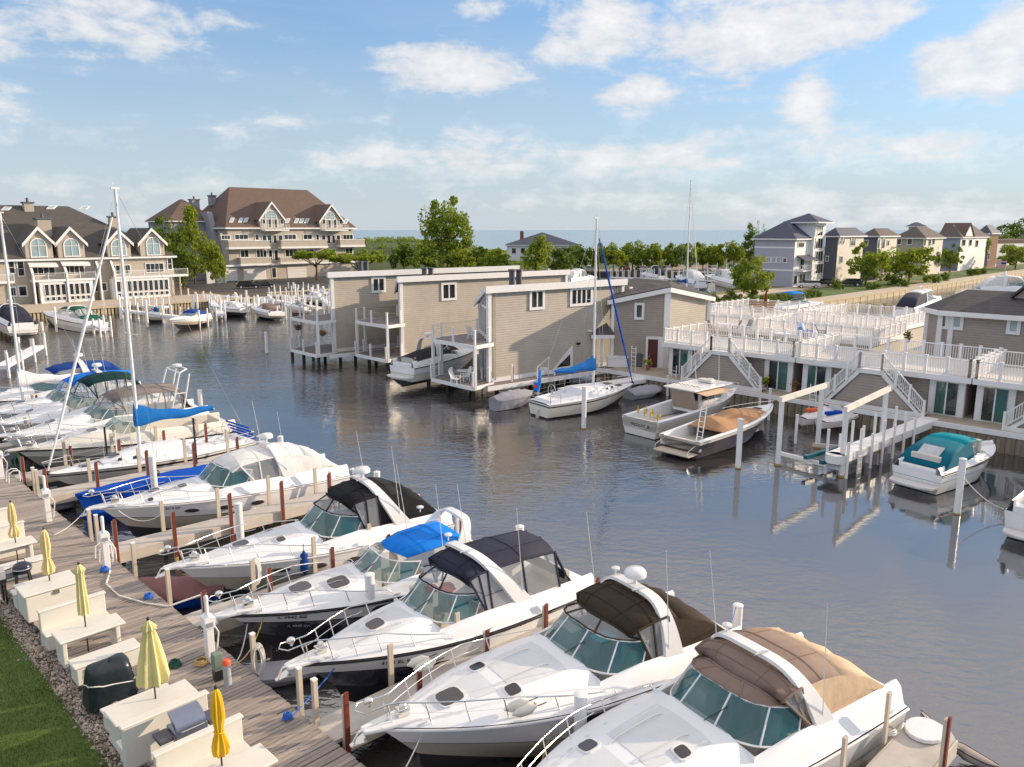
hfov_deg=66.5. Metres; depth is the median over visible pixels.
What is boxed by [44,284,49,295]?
sunroom window
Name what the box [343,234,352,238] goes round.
window
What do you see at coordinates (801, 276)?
window
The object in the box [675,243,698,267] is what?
leafy tree
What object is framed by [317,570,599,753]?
finger dock
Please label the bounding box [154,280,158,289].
sunroom window
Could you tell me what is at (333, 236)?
window
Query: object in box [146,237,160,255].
window
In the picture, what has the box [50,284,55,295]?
sunroom window
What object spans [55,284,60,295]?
sunroom window
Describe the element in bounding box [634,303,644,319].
window
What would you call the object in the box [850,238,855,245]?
window
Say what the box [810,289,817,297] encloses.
hedge shrub
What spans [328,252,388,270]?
spreading tree
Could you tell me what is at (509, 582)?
cabin cruiser
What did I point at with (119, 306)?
mooring pile
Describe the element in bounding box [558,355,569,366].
stair window
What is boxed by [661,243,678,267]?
leafy tree
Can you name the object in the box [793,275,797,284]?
window
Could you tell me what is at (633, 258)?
leafy tree
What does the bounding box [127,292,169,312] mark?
jetty
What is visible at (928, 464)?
cabin cruiser
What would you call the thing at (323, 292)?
jetty
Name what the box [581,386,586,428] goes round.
mooring pile
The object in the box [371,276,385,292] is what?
window
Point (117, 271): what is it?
window
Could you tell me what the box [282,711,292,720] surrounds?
rope coil
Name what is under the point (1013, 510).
cabin cruiser
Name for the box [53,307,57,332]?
mooring pile
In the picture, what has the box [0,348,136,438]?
cabin cruiser
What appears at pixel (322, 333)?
flower basket
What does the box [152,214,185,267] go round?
leafy tree
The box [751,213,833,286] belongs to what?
tower house
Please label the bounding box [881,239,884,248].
window
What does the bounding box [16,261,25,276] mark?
window
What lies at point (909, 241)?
window
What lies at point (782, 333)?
patio table
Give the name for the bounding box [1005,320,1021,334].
window
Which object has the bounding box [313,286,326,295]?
cabin cruiser
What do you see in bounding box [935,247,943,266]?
conical tree
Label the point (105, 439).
mooring post
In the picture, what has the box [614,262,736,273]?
jetty
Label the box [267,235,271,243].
window
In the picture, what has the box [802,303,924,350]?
terraced house
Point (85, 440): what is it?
cabin cruiser
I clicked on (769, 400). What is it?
mooring post
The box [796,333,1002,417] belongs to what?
terraced house
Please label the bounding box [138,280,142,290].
sunroom window
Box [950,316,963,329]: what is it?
window
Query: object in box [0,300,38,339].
cabin cruiser
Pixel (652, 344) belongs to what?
door
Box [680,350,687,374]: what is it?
sliding door
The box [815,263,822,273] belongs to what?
window
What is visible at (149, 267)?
window
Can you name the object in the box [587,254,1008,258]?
shore thicket
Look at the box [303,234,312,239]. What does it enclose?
window
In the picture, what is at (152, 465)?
mooring pile
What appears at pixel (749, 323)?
deck chair
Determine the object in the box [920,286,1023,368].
house
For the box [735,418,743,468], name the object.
mooring pile
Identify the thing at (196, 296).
mooring pile
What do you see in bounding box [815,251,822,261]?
window
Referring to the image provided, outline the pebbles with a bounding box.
[0,585,149,766]
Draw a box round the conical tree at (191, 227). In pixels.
[176,204,208,283]
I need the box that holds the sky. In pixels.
[0,0,1023,229]
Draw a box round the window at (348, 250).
[345,248,352,253]
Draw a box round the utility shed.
[206,271,225,283]
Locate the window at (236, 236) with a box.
[234,234,248,239]
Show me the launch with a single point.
(720, 431)
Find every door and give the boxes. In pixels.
[226,268,237,280]
[243,267,266,279]
[287,266,306,277]
[648,339,657,367]
[672,349,679,373]
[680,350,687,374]
[768,361,777,388]
[777,362,787,389]
[807,365,815,393]
[815,366,825,394]
[934,381,946,413]
[945,383,958,415]
[981,387,994,420]
[993,389,1008,422]
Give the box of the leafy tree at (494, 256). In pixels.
[477,247,512,266]
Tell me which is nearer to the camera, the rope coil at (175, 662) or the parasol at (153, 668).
the parasol at (153, 668)
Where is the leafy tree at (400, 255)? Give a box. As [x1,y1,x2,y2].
[387,240,420,268]
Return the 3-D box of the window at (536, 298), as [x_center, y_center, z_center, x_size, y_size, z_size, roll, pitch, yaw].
[1.972,-6.604,61.312,1.554,1.645,0.090,-9,14,-37]
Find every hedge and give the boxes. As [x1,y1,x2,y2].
[706,291,724,301]
[723,287,742,300]
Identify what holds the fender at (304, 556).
hanging from the cabin cruiser at (376, 503)
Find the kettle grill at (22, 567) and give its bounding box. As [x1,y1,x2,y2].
[11,558,32,583]
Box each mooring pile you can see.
[40,322,43,333]
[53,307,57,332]
[117,295,121,319]
[144,300,148,327]
[148,455,157,487]
[191,295,193,308]
[195,293,198,309]
[197,389,202,405]
[219,299,222,318]
[234,502,243,539]
[264,332,267,353]
[277,435,282,441]
[364,572,374,612]
[373,471,379,476]
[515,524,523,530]
[574,690,587,731]
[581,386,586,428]
[732,602,743,628]
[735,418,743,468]
[953,458,966,514]
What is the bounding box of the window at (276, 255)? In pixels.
[274,249,278,260]
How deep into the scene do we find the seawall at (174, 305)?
124.63 m
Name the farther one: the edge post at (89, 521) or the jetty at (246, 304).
the jetty at (246, 304)
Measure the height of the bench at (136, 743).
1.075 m
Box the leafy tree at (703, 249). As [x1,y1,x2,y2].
[693,242,714,269]
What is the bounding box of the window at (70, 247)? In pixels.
[63,238,80,256]
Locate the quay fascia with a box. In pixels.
[596,368,1023,439]
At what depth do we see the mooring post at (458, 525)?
29.55 m
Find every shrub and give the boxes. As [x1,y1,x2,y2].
[775,293,784,301]
[780,293,790,300]
[786,293,794,300]
[803,290,812,297]
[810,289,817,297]
[816,289,822,296]
[830,277,843,288]
[864,280,882,288]
[882,272,902,284]
[897,278,910,286]
[922,273,932,282]
[930,272,941,282]
[940,270,950,280]
[966,267,980,275]
[980,266,986,273]
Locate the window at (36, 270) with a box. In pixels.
[32,267,55,275]
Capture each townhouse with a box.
[823,227,867,280]
[860,228,900,279]
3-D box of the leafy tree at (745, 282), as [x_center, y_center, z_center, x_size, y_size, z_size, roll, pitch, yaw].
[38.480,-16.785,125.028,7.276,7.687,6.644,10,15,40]
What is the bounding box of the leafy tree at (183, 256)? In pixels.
[167,243,201,288]
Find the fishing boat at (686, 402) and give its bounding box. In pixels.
[622,347,738,439]
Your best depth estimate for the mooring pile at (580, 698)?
17.71 m
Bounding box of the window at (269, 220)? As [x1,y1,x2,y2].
[268,219,271,227]
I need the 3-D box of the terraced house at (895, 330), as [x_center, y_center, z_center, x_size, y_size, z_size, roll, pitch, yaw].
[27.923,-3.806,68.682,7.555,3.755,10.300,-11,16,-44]
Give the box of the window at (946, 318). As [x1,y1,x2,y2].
[942,316,948,328]
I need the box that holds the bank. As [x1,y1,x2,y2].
[0,589,120,765]
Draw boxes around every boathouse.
[289,261,519,365]
[354,267,569,371]
[427,269,632,400]
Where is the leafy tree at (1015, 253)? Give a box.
[999,244,1023,268]
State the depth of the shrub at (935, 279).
170.76 m
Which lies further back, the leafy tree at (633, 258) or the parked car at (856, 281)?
the leafy tree at (633, 258)
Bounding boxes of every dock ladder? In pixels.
[631,346,635,370]
[809,384,816,407]
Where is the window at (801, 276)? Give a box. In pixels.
[798,274,805,282]
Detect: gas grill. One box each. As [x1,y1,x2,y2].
[0,567,17,604]
[152,700,211,745]
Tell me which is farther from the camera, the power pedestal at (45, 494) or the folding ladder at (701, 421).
the folding ladder at (701, 421)
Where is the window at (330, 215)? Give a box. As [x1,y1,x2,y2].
[325,211,334,219]
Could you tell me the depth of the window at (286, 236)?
187.47 m
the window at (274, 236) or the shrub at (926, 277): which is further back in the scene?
the window at (274, 236)
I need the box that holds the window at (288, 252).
[285,249,297,256]
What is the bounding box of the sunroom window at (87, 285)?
[85,283,90,293]
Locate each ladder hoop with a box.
[6,468,22,483]
[94,542,116,561]
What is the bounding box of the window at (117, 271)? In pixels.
[110,264,130,274]
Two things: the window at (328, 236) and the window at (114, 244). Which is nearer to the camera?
the window at (114, 244)
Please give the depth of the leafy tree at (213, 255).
161.69 m
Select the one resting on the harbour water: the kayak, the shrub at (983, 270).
the kayak
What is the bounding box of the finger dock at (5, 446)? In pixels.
[0,402,156,454]
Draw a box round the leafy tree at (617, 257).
[602,241,628,271]
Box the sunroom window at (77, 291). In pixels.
[74,283,79,294]
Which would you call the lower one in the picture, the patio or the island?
the island
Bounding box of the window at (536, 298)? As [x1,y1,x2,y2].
[529,290,544,309]
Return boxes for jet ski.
[798,404,834,424]
[815,406,858,428]
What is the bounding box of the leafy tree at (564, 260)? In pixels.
[547,244,578,269]
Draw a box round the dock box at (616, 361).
[606,356,628,366]
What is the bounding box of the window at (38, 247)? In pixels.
[30,238,47,257]
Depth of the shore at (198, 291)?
148.56 m
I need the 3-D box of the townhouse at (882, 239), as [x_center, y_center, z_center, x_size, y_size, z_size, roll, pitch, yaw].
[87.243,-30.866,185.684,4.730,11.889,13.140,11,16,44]
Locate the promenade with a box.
[733,269,1023,309]
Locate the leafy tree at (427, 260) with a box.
[411,241,439,268]
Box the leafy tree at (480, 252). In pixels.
[466,247,487,266]
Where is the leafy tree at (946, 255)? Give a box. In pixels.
[941,244,964,269]
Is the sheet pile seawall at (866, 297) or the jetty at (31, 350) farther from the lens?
the sheet pile seawall at (866, 297)
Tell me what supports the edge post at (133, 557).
in the harbour water
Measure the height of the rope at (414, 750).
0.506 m
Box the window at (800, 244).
[798,242,804,247]
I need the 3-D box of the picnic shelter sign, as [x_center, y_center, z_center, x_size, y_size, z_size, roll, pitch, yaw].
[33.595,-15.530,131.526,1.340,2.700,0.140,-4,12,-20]
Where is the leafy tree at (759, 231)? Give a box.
[753,220,765,246]
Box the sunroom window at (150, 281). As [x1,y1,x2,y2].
[148,280,153,290]
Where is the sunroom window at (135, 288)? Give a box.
[132,280,137,291]
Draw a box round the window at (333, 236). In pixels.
[332,235,335,243]
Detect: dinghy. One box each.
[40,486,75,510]
[138,575,224,609]
[488,389,532,410]
[622,384,661,399]
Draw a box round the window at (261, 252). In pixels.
[256,249,266,256]
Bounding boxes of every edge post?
[30,467,35,492]
[34,469,39,495]
[86,508,93,541]
[93,514,100,546]
[130,541,137,577]
[164,567,172,606]
[249,632,257,676]
[295,665,304,715]
[310,677,319,725]
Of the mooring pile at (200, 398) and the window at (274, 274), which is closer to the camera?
the mooring pile at (200, 398)
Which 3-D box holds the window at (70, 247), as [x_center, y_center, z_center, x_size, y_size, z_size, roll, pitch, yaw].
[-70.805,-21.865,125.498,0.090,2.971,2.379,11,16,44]
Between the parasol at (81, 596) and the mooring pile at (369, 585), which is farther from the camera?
the mooring pile at (369, 585)
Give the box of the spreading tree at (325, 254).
[291,248,336,279]
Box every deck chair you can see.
[448,368,460,384]
[460,366,472,381]
[466,325,476,339]
[706,320,714,332]
[732,320,741,332]
[742,319,752,332]
[796,322,807,335]
[801,323,812,336]
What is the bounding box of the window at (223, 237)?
[221,235,230,239]
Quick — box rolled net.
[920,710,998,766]
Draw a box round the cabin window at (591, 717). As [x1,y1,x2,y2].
[587,709,609,721]
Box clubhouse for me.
[505,231,579,262]
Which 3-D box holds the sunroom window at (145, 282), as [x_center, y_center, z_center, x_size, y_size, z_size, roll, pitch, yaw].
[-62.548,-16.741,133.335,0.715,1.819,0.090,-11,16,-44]
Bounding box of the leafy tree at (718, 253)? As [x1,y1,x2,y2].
[705,242,733,269]
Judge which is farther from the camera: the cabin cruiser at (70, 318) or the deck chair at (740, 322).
the cabin cruiser at (70, 318)
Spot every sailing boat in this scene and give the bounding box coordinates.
[0,212,87,406]
[41,183,255,484]
[528,217,634,418]
[677,180,698,289]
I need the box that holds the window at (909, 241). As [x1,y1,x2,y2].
[907,239,912,244]
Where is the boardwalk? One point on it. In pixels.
(299, 739)
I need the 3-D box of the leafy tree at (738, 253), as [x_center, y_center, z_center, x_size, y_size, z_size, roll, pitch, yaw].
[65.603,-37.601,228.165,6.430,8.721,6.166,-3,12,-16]
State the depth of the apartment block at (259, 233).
185.34 m
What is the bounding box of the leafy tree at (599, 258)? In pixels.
[587,243,608,271]
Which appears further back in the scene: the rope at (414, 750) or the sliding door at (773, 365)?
the sliding door at (773, 365)
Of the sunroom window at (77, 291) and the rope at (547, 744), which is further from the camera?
the sunroom window at (77, 291)
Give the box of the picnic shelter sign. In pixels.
[708,283,714,293]
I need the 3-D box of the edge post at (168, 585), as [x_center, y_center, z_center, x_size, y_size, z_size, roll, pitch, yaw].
[-10.722,7.230,24.549,0.130,3.035,0.130,-11,16,-44]
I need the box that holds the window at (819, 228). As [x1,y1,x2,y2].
[815,225,822,235]
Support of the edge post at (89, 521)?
in the harbour water
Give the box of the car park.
[557,265,721,271]
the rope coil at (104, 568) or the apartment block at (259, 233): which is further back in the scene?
the apartment block at (259, 233)
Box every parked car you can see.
[236,280,259,288]
[253,280,275,287]
[584,265,592,270]
[618,265,629,270]
[635,265,645,270]
[662,265,671,270]
[704,265,716,270]
[796,280,820,287]
[818,278,833,285]
[841,278,862,285]
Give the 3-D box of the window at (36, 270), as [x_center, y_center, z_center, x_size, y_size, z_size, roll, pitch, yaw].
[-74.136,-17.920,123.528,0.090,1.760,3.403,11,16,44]
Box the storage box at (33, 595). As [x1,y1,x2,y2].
[13,570,75,622]
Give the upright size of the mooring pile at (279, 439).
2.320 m
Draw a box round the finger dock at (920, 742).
[840,690,957,766]
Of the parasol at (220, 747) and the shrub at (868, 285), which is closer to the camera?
the parasol at (220, 747)
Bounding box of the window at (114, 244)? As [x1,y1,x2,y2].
[111,239,126,255]
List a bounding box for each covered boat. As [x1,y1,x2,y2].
[75,464,207,511]
[78,509,117,521]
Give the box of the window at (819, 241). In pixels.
[815,238,822,248]
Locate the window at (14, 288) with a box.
[7,286,17,296]
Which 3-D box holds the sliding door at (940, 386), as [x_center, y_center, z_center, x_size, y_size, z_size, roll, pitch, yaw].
[26.693,0.871,48.677,0.570,2.000,0.050,11,16,44]
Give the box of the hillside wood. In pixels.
[996,217,1023,238]
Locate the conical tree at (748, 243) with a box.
[741,222,756,265]
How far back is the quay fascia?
49.88 m
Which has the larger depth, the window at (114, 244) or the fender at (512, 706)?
the window at (114, 244)
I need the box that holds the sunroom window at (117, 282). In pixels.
[116,281,121,291]
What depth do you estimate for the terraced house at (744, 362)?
57.80 m
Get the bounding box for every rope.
[14,454,20,472]
[41,513,82,535]
[118,510,159,520]
[231,614,248,663]
[236,618,263,663]
[251,642,265,676]
[253,557,261,584]
[292,661,339,715]
[406,728,424,766]
[541,716,556,760]
[957,467,1002,508]
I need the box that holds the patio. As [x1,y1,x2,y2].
[19,293,242,310]
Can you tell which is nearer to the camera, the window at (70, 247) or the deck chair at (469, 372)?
the deck chair at (469, 372)
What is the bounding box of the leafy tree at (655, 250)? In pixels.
[639,242,666,270]
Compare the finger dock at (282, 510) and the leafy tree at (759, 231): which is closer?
the finger dock at (282, 510)
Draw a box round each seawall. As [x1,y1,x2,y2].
[27,289,328,318]
[615,375,1023,456]
[815,271,1023,306]
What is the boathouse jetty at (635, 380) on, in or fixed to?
attached to the island
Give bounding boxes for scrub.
[354,236,600,268]
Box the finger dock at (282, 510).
[109,468,341,567]
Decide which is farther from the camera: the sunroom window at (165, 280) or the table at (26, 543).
the sunroom window at (165, 280)
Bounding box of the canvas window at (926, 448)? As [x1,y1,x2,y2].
[917,443,944,456]
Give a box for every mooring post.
[103,425,109,468]
[114,430,118,467]
[191,416,197,463]
[455,517,460,533]
[481,367,482,393]
[511,364,513,389]
[666,375,669,395]
[758,385,761,405]
[767,388,771,419]
[794,414,798,443]
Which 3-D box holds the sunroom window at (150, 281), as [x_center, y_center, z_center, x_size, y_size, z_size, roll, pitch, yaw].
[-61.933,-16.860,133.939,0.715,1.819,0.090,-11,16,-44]
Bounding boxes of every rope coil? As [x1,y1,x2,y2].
[99,566,109,571]
[143,592,153,599]
[168,658,181,667]
[193,656,209,666]
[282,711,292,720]
[881,724,897,735]
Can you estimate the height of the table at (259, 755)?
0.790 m
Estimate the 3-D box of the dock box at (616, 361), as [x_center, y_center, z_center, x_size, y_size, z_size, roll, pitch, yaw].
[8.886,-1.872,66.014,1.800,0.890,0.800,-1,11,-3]
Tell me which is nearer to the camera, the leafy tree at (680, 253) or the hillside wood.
the leafy tree at (680, 253)
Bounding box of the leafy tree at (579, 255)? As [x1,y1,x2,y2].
[569,244,591,268]
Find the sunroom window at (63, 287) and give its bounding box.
[61,284,66,294]
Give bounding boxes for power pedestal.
[0,451,7,479]
[40,475,54,521]
[98,516,114,568]
[200,595,218,662]
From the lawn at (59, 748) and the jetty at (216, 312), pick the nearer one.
the lawn at (59, 748)
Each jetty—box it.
[0,333,46,377]
[79,309,112,336]
[120,301,208,326]
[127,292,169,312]
[187,288,254,310]
[206,294,226,320]
[248,296,286,319]
[268,285,303,300]
[271,291,324,313]
[288,282,329,295]
[319,290,329,312]
[558,377,645,390]
[610,267,679,282]
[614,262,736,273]
[683,268,751,282]
[824,406,938,478]
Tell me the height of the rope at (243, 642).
0.714 m
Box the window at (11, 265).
[7,261,15,273]
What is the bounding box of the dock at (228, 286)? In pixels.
[175,276,327,291]
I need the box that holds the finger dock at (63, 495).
[35,431,238,505]
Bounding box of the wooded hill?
[824,234,1023,250]
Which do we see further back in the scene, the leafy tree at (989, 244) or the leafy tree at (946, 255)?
the leafy tree at (989, 244)
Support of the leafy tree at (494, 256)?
on the shore at (198, 291)
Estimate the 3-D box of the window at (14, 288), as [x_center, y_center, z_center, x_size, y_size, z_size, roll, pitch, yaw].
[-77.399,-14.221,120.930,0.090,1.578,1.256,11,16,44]
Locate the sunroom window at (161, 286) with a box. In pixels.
[159,279,163,289]
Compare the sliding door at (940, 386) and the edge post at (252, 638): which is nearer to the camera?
the edge post at (252, 638)
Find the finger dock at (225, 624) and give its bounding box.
[184,517,440,634]
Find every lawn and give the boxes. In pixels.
[0,619,108,766]
[740,281,923,300]
[899,265,1023,279]
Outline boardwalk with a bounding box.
[0,468,365,766]
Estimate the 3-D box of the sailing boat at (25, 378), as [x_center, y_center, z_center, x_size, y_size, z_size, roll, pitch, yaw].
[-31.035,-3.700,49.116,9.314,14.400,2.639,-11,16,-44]
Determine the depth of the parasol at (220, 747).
15.52 m
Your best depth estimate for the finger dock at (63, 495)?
36.58 m
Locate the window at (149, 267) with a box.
[145,262,163,272]
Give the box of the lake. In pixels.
[122,230,1019,251]
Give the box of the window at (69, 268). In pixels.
[66,266,84,274]
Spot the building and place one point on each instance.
(1016, 242)
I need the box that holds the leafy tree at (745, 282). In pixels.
[728,254,774,297]
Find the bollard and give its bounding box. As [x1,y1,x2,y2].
[222,658,231,687]
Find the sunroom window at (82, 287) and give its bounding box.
[80,283,84,293]
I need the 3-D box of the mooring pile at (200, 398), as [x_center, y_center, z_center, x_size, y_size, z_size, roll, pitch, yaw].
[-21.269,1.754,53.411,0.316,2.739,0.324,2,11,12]
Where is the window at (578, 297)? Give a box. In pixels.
[570,287,592,306]
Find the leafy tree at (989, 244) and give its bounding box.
[985,240,992,252]
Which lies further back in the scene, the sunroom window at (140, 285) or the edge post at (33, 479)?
the sunroom window at (140, 285)
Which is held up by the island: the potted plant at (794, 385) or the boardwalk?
the potted plant at (794, 385)
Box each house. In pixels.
[591,278,715,367]
[662,321,832,391]
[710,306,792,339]
[711,298,833,321]
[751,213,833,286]
[755,312,907,351]
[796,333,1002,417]
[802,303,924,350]
[895,222,946,274]
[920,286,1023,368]
[939,223,989,270]
[972,349,1023,433]
[980,225,1001,266]
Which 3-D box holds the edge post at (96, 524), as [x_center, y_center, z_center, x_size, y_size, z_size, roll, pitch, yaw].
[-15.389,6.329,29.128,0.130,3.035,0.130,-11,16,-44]
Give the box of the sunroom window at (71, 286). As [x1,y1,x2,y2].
[69,283,74,294]
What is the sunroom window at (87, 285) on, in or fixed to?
in the apartment block at (60, 247)
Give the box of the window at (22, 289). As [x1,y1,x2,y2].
[17,285,28,296]
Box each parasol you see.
[7,500,20,559]
[40,527,54,580]
[73,562,89,650]
[136,617,169,698]
[210,685,229,765]
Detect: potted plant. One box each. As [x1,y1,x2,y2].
[644,358,651,369]
[761,376,769,386]
[790,379,799,391]
[903,331,912,341]
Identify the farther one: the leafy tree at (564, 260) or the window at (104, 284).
the leafy tree at (564, 260)
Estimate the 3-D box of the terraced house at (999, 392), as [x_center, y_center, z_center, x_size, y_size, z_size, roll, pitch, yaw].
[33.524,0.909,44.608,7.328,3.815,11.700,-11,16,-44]
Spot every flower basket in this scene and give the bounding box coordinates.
[293,325,302,329]
[319,330,326,335]
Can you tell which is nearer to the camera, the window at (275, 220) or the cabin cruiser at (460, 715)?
the cabin cruiser at (460, 715)
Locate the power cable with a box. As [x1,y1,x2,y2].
[105,570,206,606]
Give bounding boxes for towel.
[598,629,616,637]
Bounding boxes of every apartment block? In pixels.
[0,198,187,304]
[144,187,364,280]
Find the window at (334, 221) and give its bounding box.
[333,219,336,227]
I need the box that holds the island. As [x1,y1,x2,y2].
[612,349,1022,455]
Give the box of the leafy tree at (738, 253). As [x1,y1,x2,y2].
[724,240,745,267]
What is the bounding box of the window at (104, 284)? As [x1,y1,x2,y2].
[102,282,107,291]
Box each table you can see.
[0,535,36,557]
[51,613,125,667]
[103,679,197,753]
[211,743,277,766]
[458,369,467,378]
[775,332,790,341]
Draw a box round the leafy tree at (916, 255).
[887,246,937,283]
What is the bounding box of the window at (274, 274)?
[271,267,276,277]
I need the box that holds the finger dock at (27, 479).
[13,421,209,490]
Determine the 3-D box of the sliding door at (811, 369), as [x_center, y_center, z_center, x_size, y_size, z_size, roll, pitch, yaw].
[20.862,-0.255,54.399,0.050,2.000,0.568,-11,16,-44]
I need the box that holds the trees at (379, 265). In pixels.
[354,238,752,269]
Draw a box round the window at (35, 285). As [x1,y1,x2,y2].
[35,285,38,302]
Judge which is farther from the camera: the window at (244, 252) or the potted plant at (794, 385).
the window at (244, 252)
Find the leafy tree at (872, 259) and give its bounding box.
[846,242,894,285]
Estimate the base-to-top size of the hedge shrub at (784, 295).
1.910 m
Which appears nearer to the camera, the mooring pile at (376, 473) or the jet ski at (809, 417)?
the mooring pile at (376, 473)
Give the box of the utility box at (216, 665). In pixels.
[211,650,222,682]
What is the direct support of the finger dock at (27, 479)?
on the harbour water
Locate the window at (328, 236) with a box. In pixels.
[326,235,330,243]
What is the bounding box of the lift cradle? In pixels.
[781,439,877,469]
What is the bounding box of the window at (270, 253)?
[268,249,272,260]
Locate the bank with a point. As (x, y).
(38, 659)
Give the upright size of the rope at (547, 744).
1.229 m
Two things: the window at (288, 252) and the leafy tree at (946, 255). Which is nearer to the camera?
the window at (288, 252)
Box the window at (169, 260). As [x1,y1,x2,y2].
[167,258,172,269]
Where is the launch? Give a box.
[653,400,773,458]
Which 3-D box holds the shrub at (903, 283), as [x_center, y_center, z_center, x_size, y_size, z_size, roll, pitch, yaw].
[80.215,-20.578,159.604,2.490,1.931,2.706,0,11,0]
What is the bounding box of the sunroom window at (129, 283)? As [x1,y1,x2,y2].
[127,281,132,291]
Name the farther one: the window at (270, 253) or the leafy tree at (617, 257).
the leafy tree at (617, 257)
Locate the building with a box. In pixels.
[996,239,1023,258]
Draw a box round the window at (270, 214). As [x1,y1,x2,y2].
[265,210,276,218]
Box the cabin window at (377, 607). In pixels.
[371,602,392,610]
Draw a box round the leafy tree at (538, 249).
[520,235,554,270]
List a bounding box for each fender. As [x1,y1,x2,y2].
[300,544,308,574]
[407,653,436,667]
[413,657,443,671]
[504,697,537,712]
[512,702,546,717]
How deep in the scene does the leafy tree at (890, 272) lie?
182.99 m
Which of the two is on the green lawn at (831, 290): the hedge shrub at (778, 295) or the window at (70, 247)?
the hedge shrub at (778, 295)
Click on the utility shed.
(209, 280)
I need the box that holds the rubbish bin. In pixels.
[636,353,642,366]
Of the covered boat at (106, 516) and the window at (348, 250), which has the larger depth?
the window at (348, 250)
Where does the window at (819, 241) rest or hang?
in the tower house at (792, 250)
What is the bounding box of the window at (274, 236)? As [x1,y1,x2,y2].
[273,235,276,243]
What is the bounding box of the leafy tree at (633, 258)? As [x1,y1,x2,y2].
[617,240,644,270]
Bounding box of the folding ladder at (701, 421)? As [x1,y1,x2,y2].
[696,407,706,440]
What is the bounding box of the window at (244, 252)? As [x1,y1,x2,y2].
[240,249,248,257]
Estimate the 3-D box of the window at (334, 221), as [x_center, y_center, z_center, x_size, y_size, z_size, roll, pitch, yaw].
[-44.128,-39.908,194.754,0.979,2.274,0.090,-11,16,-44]
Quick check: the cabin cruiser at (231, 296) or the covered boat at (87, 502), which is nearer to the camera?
the covered boat at (87, 502)
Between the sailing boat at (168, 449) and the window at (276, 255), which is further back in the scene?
the window at (276, 255)
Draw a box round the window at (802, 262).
[800,259,804,269]
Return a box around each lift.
[774,382,828,465]
[837,385,892,477]
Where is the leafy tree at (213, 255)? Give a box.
[198,238,228,285]
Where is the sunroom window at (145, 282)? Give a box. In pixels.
[143,280,147,290]
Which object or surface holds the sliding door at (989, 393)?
in the terraced house at (999, 392)
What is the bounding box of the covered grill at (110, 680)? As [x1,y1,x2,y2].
[82,652,137,713]
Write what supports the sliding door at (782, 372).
in the terraced house at (744, 362)
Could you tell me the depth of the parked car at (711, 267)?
218.97 m
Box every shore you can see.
[31,270,714,318]
[711,252,1023,304]
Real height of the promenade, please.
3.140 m
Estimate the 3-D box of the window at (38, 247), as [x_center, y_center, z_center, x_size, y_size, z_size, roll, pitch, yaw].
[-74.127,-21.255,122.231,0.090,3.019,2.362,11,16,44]
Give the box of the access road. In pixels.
[716,262,1022,297]
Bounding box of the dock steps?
[534,357,548,376]
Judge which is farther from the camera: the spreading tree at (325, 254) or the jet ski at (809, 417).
the spreading tree at (325, 254)
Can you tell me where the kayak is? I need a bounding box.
[244,660,317,687]
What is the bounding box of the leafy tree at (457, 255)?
[435,248,476,267]
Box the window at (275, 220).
[274,219,277,227]
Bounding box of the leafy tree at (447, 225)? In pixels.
[417,195,474,267]
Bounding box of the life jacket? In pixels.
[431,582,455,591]
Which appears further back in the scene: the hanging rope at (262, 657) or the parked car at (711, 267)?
the parked car at (711, 267)
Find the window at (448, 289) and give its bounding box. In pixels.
[441,282,456,300]
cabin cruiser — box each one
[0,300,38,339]
[0,340,140,405]
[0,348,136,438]
[0,363,208,463]
[0,371,173,433]
[2,412,237,468]
[43,305,107,332]
[81,403,349,536]
[140,307,166,321]
[155,432,454,601]
[169,309,212,328]
[208,465,472,648]
[210,301,249,316]
[223,292,239,297]
[251,303,284,319]
[255,294,278,303]
[275,486,593,701]
[284,301,310,314]
[297,291,324,304]
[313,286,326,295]
[349,512,741,766]
[387,324,472,386]
[517,555,909,766]
[568,268,596,281]
[641,265,667,280]
[675,269,707,289]
[705,269,740,289]
[773,291,823,311]
[889,432,996,494]
[891,286,941,316]
[973,272,1023,291]
[1002,490,1023,541]
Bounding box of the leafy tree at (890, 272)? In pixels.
[883,257,898,274]
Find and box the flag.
[996,260,1006,286]
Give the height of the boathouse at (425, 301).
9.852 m
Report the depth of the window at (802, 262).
161.76 m
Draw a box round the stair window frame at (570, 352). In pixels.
[550,346,572,373]
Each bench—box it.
[0,507,7,522]
[0,520,25,558]
[0,554,42,581]
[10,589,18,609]
[36,590,109,650]
[67,638,139,685]
[100,683,168,733]
[116,689,208,766]
[150,713,249,766]
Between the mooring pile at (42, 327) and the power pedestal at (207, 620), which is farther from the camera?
the mooring pile at (42, 327)
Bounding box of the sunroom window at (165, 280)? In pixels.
[164,279,168,289]
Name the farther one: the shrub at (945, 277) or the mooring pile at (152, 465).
the shrub at (945, 277)
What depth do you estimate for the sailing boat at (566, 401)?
54.17 m
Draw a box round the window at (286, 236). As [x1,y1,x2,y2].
[284,234,296,239]
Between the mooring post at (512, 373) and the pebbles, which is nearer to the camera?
the pebbles
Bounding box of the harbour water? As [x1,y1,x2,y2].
[0,275,1023,766]

